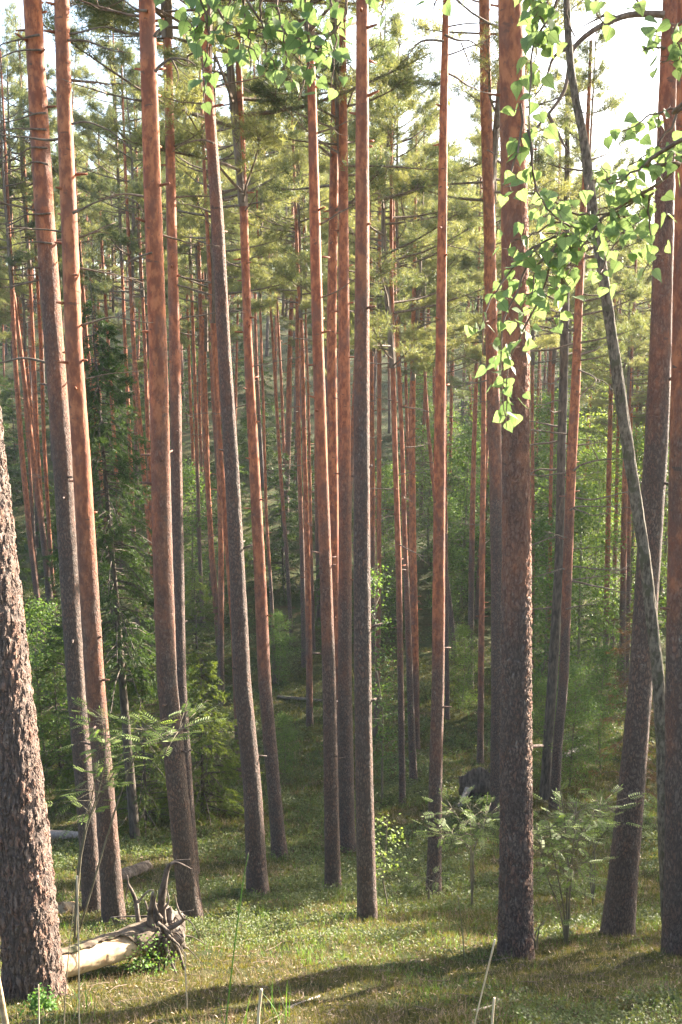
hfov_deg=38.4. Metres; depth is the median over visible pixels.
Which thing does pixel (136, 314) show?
spruce tree
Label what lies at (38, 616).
leafy bush
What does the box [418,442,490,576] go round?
spruce tree
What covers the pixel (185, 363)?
spruce tree
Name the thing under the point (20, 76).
pine tree
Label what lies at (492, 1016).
dry stalk
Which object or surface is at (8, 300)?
pine tree
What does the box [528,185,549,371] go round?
pine tree
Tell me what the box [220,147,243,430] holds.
pine tree
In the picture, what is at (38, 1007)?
dry stalk
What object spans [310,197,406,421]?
pine tree
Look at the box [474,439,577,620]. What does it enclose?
spruce tree
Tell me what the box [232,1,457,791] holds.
pine tree
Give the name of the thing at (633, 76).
sky
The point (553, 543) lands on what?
spruce tree
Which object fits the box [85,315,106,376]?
spruce tree
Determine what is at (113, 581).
spruce tree
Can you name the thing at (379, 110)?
pine tree
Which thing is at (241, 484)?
spruce tree
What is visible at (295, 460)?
pine tree
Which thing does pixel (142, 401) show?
spruce tree
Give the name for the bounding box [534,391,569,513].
birch tree
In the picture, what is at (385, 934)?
blueberry cover
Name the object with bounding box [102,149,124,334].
pine tree
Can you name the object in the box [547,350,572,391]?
spruce tree
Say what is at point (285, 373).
spruce tree
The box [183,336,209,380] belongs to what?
spruce tree
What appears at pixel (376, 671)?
birch tree
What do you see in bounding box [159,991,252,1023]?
grass tuft
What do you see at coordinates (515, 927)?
pine tree
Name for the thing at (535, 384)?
birch tree
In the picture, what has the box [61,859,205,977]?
uprooted log
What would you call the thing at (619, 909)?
pine tree
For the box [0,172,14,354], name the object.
pine tree
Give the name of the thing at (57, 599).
spruce tree
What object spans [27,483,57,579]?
spruce tree
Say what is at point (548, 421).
birch tree
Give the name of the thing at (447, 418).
birch tree
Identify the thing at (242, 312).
pine tree
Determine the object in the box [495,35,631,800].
pine tree
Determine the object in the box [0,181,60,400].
pine tree
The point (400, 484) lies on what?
spruce tree
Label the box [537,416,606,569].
birch tree
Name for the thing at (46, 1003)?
green herb
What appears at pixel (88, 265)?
pine tree
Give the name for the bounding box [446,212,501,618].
pine tree
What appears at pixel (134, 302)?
pine tree
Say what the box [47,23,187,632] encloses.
pine tree
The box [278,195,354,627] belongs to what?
pine tree
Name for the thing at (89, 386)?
spruce tree
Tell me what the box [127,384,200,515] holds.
spruce tree
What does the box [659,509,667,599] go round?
spruce tree
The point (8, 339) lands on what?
spruce tree
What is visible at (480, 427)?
birch tree
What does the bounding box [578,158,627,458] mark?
pine tree
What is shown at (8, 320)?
pine tree
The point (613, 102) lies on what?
pine tree
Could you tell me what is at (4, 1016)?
broken stick
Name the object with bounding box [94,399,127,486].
spruce tree
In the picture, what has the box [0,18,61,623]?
pine tree
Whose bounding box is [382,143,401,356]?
pine tree
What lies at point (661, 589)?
birch tree
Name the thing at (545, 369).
pine tree
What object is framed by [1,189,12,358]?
pine tree
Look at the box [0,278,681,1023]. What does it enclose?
ground
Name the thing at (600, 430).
birch tree
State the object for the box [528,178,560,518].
pine tree
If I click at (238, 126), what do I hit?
pine tree
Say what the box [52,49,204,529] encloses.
pine tree
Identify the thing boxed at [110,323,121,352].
spruce tree
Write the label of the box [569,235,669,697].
pine tree
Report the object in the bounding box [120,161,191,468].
pine tree
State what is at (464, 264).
pine tree
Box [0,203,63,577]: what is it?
pine tree
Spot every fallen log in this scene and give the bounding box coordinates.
[50,830,77,838]
[277,695,322,701]
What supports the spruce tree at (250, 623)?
on the ground at (424, 614)
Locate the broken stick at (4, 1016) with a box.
[0,979,8,1023]
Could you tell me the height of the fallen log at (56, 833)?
0.458 m
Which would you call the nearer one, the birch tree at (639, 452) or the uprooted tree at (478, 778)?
the uprooted tree at (478, 778)
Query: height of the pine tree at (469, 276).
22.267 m
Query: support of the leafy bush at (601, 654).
on the ground at (424, 614)
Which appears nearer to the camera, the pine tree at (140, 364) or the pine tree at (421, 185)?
the pine tree at (421, 185)
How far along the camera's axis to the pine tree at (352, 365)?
51.54 m
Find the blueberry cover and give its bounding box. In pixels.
[11,582,681,1023]
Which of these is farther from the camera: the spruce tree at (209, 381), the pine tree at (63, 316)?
the spruce tree at (209, 381)
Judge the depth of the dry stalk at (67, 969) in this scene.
5.25 m
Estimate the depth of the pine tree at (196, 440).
42.66 m
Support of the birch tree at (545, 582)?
on the ground at (424, 614)
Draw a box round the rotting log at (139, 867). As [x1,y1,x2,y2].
[121,860,152,880]
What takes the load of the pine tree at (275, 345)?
on the ground at (424, 614)
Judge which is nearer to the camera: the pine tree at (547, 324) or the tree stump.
the tree stump
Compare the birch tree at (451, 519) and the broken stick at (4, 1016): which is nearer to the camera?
the broken stick at (4, 1016)
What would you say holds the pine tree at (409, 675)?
on the ground at (424, 614)
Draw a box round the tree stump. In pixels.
[57,901,81,913]
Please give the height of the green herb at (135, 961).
0.578 m
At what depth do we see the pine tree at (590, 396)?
50.02 m
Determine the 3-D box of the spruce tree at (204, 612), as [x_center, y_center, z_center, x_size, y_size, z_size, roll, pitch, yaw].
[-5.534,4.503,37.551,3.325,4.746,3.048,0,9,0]
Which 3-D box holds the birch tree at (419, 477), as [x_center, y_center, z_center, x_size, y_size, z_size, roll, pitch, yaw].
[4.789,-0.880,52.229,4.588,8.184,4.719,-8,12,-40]
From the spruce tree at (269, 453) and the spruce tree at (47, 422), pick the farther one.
the spruce tree at (47, 422)
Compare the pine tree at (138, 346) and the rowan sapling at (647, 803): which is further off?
the pine tree at (138, 346)
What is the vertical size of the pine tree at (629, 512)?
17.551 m
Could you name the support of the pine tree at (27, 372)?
on the ground at (424, 614)
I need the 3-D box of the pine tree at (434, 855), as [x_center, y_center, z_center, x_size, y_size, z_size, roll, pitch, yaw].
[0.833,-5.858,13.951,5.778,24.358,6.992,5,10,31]
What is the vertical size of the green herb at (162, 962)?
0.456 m
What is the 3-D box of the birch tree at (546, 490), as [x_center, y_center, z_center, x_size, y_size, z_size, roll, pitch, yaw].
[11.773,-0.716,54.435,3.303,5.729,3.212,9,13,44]
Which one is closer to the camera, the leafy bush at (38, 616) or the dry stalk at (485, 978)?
the dry stalk at (485, 978)
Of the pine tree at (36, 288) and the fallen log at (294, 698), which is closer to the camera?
the fallen log at (294, 698)
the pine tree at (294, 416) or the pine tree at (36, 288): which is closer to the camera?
the pine tree at (36, 288)
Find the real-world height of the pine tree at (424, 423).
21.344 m
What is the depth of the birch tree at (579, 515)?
34.68 m
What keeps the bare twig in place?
on the ground at (424, 614)
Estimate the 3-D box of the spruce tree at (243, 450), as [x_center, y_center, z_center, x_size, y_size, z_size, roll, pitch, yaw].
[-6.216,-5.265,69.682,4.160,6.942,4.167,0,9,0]
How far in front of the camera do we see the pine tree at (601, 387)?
43.81 m
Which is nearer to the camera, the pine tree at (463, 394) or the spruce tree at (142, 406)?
the pine tree at (463, 394)
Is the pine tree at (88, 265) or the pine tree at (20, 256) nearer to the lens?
the pine tree at (20, 256)
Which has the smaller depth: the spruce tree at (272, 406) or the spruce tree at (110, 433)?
the spruce tree at (110, 433)
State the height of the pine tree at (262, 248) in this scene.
21.744 m
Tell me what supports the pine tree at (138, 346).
on the ground at (424, 614)
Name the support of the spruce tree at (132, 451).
on the ground at (424, 614)
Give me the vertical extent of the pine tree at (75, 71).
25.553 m
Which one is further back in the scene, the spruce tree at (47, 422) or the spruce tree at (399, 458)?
the spruce tree at (47, 422)
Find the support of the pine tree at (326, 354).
on the ground at (424, 614)
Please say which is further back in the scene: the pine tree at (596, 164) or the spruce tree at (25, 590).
the pine tree at (596, 164)
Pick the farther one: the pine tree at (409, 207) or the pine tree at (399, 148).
the pine tree at (399, 148)
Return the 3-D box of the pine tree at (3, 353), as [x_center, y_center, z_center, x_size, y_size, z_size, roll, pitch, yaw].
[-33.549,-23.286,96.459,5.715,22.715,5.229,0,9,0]
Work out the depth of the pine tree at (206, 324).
45.18 m
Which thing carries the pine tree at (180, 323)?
on the ground at (424, 614)
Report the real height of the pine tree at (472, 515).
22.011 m
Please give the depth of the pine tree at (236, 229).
35.77 m
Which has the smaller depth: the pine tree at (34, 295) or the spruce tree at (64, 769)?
the spruce tree at (64, 769)
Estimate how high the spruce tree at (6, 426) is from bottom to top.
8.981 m
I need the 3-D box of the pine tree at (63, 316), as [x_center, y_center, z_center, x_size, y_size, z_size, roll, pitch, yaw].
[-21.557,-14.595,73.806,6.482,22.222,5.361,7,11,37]
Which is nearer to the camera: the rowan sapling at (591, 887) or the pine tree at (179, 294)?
the rowan sapling at (591, 887)
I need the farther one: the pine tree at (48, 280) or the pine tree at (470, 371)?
the pine tree at (470, 371)
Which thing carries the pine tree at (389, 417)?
on the ground at (424, 614)
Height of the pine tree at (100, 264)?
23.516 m
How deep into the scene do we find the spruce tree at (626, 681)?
24.43 m
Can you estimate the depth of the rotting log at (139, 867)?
16.92 m
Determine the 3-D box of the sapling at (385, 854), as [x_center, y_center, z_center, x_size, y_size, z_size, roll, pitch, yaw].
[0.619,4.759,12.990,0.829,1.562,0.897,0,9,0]
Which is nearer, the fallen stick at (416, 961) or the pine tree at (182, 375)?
the fallen stick at (416, 961)
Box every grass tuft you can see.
[70,975,94,1020]
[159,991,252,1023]
[259,972,291,1021]
[280,941,336,966]
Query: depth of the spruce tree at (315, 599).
42.29 m
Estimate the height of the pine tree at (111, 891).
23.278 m
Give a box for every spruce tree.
[0,306,17,350]
[0,308,17,350]
[0,360,15,407]
[0,380,42,459]
[0,386,28,497]
[11,427,53,511]
[15,521,42,608]
[16,548,33,608]
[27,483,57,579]
[32,640,73,789]
[34,510,109,624]
[38,382,49,441]
[43,280,204,838]
[45,631,164,813]
[56,428,140,560]
[83,355,105,419]
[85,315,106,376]
[91,403,142,545]
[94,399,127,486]
[102,378,138,467]
[107,633,208,838]
[108,355,150,456]
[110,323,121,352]
[121,302,142,349]
[121,423,141,479]
[124,329,149,398]
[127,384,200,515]
[131,385,144,439]
[135,320,143,388]
[141,361,185,420]
[147,652,267,827]
[167,308,197,367]
[169,368,201,430]
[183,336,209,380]
[184,527,208,590]
[184,570,232,683]
[200,415,250,513]
[207,300,254,384]
[207,363,210,401]
[209,567,254,627]
[233,333,266,398]
[237,391,276,484]
[237,407,274,471]
[238,360,285,439]
[238,399,276,465]
[238,409,271,462]
[243,451,315,605]
[243,501,276,591]
[253,289,285,324]
[263,310,283,342]
[264,422,314,514]
[283,349,305,392]
[290,433,313,485]
[291,441,352,539]
[299,556,353,643]
[389,451,427,504]
[390,430,424,489]
[397,374,432,436]
[404,391,432,461]
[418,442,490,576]
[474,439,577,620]
[530,331,547,376]
[530,348,547,396]
[535,458,598,580]
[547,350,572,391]
[587,600,661,809]
[602,556,662,654]
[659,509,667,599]
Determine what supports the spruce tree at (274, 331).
on the ground at (424, 614)
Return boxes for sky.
[0,0,662,278]
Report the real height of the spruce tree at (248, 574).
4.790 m
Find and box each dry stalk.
[38,984,39,1023]
[63,905,73,1023]
[76,875,79,1023]
[185,951,187,1008]
[257,988,262,1023]
[474,939,495,1023]
[491,997,494,1023]
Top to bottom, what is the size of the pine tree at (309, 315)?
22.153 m
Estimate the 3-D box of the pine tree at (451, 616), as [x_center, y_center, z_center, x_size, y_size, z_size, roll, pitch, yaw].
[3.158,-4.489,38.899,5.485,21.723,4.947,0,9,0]
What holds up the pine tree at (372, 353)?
on the ground at (424, 614)
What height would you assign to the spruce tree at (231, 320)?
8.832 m
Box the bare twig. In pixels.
[457,891,464,958]
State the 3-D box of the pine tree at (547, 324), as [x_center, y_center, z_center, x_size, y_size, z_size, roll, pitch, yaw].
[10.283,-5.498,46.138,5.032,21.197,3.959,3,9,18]
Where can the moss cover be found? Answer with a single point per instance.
(220, 984)
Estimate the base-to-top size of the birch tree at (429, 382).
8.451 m
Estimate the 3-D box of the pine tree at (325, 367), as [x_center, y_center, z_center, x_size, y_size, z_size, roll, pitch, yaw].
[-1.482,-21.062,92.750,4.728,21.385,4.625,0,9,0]
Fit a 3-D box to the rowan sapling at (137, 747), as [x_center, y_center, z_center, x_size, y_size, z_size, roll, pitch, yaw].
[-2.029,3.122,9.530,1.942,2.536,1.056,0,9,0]
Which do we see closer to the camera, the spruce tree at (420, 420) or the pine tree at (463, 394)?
the pine tree at (463, 394)
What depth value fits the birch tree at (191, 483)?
44.49 m
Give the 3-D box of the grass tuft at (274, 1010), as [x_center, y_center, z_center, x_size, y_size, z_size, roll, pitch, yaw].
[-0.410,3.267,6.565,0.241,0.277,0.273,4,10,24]
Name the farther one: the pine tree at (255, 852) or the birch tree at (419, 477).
the birch tree at (419, 477)
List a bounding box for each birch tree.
[153,0,681,431]
[182,457,225,612]
[351,456,425,617]
[352,563,416,800]
[389,423,466,565]
[401,343,432,427]
[404,357,432,440]
[419,401,468,508]
[420,494,476,622]
[425,422,490,608]
[447,345,501,510]
[449,367,545,557]
[465,398,486,461]
[486,509,612,712]
[529,323,546,440]
[529,392,616,628]
[530,451,556,530]
[533,479,631,702]
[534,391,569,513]
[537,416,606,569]
[544,299,641,530]
[548,300,647,603]
[573,444,621,618]
[574,422,668,670]
[580,393,634,521]
[603,403,669,613]
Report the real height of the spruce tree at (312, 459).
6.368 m
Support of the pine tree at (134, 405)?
on the ground at (424, 614)
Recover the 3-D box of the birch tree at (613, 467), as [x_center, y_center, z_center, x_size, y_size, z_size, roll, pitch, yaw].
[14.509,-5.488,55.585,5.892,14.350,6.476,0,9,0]
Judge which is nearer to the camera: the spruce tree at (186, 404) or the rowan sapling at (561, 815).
the rowan sapling at (561, 815)
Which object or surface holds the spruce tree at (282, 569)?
on the ground at (424, 614)
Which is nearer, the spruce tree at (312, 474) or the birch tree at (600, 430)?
the birch tree at (600, 430)
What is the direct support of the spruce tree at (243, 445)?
on the ground at (424, 614)
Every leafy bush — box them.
[24,592,70,778]
[255,609,304,684]
[274,710,303,777]
[444,620,490,710]
[531,674,582,791]
[538,656,616,788]
[567,641,627,774]
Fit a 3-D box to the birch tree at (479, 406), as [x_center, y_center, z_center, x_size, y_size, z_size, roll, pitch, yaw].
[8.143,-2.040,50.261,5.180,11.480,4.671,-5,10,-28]
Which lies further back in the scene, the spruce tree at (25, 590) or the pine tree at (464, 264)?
the spruce tree at (25, 590)
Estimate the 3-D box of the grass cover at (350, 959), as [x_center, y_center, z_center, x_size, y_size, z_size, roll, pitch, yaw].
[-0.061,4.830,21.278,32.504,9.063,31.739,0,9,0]
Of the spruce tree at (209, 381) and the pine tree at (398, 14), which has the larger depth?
the spruce tree at (209, 381)
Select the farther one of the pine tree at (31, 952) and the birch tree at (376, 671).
the birch tree at (376, 671)
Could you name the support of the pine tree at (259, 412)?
on the ground at (424, 614)
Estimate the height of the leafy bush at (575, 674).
3.720 m
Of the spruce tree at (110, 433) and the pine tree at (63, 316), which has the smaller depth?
the spruce tree at (110, 433)
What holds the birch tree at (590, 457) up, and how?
on the ground at (424, 614)
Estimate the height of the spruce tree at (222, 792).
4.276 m
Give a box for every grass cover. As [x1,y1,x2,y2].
[0,676,680,1023]
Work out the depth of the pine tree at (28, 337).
92.41 m
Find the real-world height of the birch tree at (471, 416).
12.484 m
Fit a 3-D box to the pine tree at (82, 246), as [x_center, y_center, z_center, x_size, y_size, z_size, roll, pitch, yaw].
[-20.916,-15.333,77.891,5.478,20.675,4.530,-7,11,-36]
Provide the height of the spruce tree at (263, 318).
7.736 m
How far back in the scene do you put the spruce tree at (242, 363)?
93.22 m
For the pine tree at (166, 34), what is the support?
on the ground at (424, 614)
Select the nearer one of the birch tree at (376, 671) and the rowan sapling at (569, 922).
the rowan sapling at (569, 922)
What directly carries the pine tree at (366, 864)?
on the ground at (424, 614)
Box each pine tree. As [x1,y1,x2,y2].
[0,0,94,617]
[0,0,141,912]
[0,0,152,925]
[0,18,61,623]
[0,19,138,617]
[0,29,62,640]
[0,77,84,611]
[0,135,62,436]
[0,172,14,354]
[0,175,64,547]
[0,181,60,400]
[0,191,9,387]
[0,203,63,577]
[0,208,22,308]
[0,236,20,283]
[0,281,15,341]
[0,406,67,1001]
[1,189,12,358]
[5,208,35,394]
[6,207,86,460]
[13,216,45,406]
[21,155,36,315]
[42,0,438,857]
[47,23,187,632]
[52,37,199,646]
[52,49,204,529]
[56,125,97,337]
[58,190,111,374]
[59,109,109,423]
[60,152,116,395]
[61,165,120,454]
[63,0,223,922]
[69,0,392,898]
[71,0,283,874]
[78,97,144,576]
[87,205,167,514]
[93,216,195,431]
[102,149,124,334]
[104,166,141,376]
[110,112,167,445]
[113,190,136,353]
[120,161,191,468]
[122,4,307,780]
[122,112,194,433]
[125,250,208,422]
[130,15,235,621]
[130,30,290,706]
[138,166,237,578]
[145,58,240,657]
[164,159,241,595]
[165,236,242,518]
[175,91,251,538]
[175,166,184,400]
[179,215,258,471]
[180,38,326,683]
[182,38,354,644]
[189,0,383,887]
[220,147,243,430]
[222,31,355,667]
[223,17,371,726]
[225,63,354,652]
[228,119,327,552]
[232,0,461,852]
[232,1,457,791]
[232,138,290,487]
[238,202,310,524]
[240,233,252,329]
[247,127,275,355]
[251,199,325,499]
[263,16,500,805]
[270,175,277,394]
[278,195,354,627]
[283,157,308,348]
[285,113,301,442]
[288,149,375,516]
[291,0,469,735]
[299,199,320,417]
[302,131,453,663]
[304,48,480,784]
[309,221,376,472]
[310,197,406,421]
[320,145,329,405]
[322,211,325,394]
[326,122,389,522]
[349,0,382,920]
[351,94,482,749]
[370,119,483,657]
[371,163,462,594]
[373,189,456,516]
[374,132,387,404]
[375,178,405,432]
[382,142,501,719]
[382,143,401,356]
[383,0,607,817]
[400,191,434,516]
[404,0,524,895]
[407,166,482,556]
[408,79,560,763]
[419,89,551,689]
[419,250,470,454]
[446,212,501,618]
[447,142,482,506]
[454,164,478,421]
[456,174,500,563]
[457,180,500,413]
[459,108,605,696]
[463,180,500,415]
[465,184,535,418]
[467,184,477,430]
[480,110,651,676]
[488,0,542,960]
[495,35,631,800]
[527,0,654,809]
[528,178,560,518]
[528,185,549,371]
[529,166,612,491]
[529,185,589,509]
[530,155,558,397]
[533,0,676,936]
[535,221,545,449]
[548,171,627,560]
[568,181,651,673]
[568,212,651,651]
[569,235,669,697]
[578,145,604,326]
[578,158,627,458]
[580,242,670,678]
[581,265,651,625]
[622,267,650,482]
[660,0,681,957]
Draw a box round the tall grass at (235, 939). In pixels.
[225,851,248,1023]
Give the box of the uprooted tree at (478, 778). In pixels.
[458,765,489,806]
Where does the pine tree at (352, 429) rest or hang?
on the ground at (424, 614)
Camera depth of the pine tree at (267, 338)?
108.62 m
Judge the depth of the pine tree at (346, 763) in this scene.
18.48 m
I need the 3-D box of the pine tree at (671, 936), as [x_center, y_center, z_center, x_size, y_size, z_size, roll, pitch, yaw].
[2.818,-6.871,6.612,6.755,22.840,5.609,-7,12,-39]
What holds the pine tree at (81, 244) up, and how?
on the ground at (424, 614)
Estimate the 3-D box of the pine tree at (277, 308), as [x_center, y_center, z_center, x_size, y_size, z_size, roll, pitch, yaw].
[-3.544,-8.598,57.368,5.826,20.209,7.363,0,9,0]
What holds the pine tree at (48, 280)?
on the ground at (424, 614)
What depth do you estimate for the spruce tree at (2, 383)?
88.69 m
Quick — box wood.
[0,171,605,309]
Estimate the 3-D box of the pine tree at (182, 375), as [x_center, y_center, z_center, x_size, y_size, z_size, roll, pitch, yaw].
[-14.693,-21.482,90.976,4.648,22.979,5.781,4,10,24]
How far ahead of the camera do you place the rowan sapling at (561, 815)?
9.70 m
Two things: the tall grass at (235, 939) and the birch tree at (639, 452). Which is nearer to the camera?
the tall grass at (235, 939)
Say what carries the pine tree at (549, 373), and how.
on the ground at (424, 614)
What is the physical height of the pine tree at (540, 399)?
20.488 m
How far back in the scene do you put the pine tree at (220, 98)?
55.42 m
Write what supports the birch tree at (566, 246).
on the ground at (424, 614)
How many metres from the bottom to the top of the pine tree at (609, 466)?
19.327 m
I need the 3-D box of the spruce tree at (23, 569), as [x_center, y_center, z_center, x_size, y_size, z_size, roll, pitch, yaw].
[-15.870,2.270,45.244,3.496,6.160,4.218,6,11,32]
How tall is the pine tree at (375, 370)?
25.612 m
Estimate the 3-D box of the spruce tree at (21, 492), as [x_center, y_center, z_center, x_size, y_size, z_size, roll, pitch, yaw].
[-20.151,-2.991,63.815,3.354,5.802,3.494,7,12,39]
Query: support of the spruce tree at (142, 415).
on the ground at (424, 614)
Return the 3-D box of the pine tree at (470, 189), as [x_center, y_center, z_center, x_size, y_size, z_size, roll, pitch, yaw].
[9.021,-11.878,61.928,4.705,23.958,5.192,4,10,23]
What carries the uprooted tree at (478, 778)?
on the ground at (424, 614)
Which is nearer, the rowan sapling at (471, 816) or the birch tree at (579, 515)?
the rowan sapling at (471, 816)
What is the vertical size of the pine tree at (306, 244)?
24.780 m
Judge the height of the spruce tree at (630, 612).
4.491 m
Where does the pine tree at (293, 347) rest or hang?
on the ground at (424, 614)
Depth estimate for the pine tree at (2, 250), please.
42.41 m
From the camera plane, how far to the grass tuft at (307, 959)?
8.60 m
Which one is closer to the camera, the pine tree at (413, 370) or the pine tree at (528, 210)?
the pine tree at (413, 370)
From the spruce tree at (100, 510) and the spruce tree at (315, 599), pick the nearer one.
the spruce tree at (315, 599)
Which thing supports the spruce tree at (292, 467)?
on the ground at (424, 614)
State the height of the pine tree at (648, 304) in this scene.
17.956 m
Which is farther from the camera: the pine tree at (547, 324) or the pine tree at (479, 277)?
the pine tree at (547, 324)
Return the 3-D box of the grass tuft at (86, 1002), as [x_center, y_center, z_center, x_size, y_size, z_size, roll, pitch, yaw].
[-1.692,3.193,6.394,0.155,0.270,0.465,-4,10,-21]
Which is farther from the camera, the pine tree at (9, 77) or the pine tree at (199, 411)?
the pine tree at (199, 411)
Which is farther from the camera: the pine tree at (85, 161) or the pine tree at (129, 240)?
the pine tree at (85, 161)
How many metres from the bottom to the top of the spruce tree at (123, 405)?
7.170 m
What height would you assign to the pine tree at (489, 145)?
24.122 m
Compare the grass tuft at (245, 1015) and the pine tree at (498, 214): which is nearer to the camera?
the grass tuft at (245, 1015)
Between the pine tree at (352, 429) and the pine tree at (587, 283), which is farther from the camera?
the pine tree at (352, 429)
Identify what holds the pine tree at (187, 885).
on the ground at (424, 614)
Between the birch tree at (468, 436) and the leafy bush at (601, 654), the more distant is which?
the birch tree at (468, 436)
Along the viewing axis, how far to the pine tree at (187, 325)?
48.52 m
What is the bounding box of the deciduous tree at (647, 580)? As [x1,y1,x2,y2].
[563,0,664,922]
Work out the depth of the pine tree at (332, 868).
14.48 m
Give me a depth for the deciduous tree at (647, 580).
9.23 m
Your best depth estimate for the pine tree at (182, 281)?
33.59 m
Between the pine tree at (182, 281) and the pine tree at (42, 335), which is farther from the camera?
the pine tree at (42, 335)
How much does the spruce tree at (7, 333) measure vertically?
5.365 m
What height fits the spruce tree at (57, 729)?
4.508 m
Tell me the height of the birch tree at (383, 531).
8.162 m
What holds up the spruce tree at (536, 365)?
on the ground at (424, 614)
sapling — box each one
[46,697,228,942]
[374,813,416,907]
[399,866,454,901]
[412,787,499,909]
[532,779,644,943]
[534,891,577,948]
[548,792,648,903]
[642,793,657,851]
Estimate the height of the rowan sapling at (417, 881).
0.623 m
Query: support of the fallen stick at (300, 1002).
on the ground at (424, 614)
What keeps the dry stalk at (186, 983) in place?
on the ground at (424, 614)
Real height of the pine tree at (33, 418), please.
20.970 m
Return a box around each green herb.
[17,983,62,1017]
[116,924,181,978]
[130,942,183,973]
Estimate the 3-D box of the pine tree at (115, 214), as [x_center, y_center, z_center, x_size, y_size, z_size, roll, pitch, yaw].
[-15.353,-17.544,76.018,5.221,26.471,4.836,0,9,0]
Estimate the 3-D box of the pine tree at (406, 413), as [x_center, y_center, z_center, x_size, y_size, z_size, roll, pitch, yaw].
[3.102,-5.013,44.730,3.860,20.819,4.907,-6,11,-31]
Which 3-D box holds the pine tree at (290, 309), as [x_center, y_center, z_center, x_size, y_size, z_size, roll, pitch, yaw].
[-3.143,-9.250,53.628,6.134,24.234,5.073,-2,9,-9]
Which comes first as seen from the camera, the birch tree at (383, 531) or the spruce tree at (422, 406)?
the birch tree at (383, 531)
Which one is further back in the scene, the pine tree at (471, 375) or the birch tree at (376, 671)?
the pine tree at (471, 375)
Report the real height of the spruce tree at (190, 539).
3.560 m
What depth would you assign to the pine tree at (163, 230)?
53.66 m
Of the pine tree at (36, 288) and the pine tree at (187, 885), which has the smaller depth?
the pine tree at (187, 885)
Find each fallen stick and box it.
[287,995,319,1007]
[407,958,428,964]
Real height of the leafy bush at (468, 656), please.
3.348 m
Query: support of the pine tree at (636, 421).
on the ground at (424, 614)
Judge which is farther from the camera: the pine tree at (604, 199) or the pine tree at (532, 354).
the pine tree at (604, 199)
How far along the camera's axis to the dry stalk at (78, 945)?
5.01 m
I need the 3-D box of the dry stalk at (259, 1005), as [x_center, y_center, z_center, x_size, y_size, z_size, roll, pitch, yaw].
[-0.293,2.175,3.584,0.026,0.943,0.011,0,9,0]
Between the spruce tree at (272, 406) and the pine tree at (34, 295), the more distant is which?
the pine tree at (34, 295)
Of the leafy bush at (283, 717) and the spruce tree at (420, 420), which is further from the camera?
the spruce tree at (420, 420)
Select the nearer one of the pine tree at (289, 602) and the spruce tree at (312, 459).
the pine tree at (289, 602)
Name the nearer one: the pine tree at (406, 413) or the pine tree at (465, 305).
the pine tree at (406, 413)
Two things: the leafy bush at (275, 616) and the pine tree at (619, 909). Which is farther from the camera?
the leafy bush at (275, 616)
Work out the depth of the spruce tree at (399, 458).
67.78 m
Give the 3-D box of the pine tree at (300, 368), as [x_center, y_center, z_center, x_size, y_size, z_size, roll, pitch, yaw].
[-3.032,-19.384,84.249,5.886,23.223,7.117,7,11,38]
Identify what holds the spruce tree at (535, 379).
on the ground at (424, 614)
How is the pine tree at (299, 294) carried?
on the ground at (424, 614)
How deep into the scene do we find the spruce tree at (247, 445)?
73.62 m
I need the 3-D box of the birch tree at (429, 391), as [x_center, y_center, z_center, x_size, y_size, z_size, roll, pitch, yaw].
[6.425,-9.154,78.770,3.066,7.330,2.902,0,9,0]
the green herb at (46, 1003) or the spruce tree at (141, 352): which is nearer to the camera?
the green herb at (46, 1003)
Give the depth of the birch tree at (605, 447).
55.13 m
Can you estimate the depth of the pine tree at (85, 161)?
71.87 m
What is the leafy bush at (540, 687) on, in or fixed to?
on the ground at (424, 614)
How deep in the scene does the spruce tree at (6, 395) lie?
74.92 m
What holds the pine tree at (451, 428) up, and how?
on the ground at (424, 614)
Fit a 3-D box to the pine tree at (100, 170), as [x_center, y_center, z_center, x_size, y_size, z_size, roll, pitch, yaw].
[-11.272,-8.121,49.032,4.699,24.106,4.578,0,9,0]
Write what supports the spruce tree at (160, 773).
on the ground at (424, 614)
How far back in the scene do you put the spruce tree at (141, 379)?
92.47 m
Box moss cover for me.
[0,646,681,1023]
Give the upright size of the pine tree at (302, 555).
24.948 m

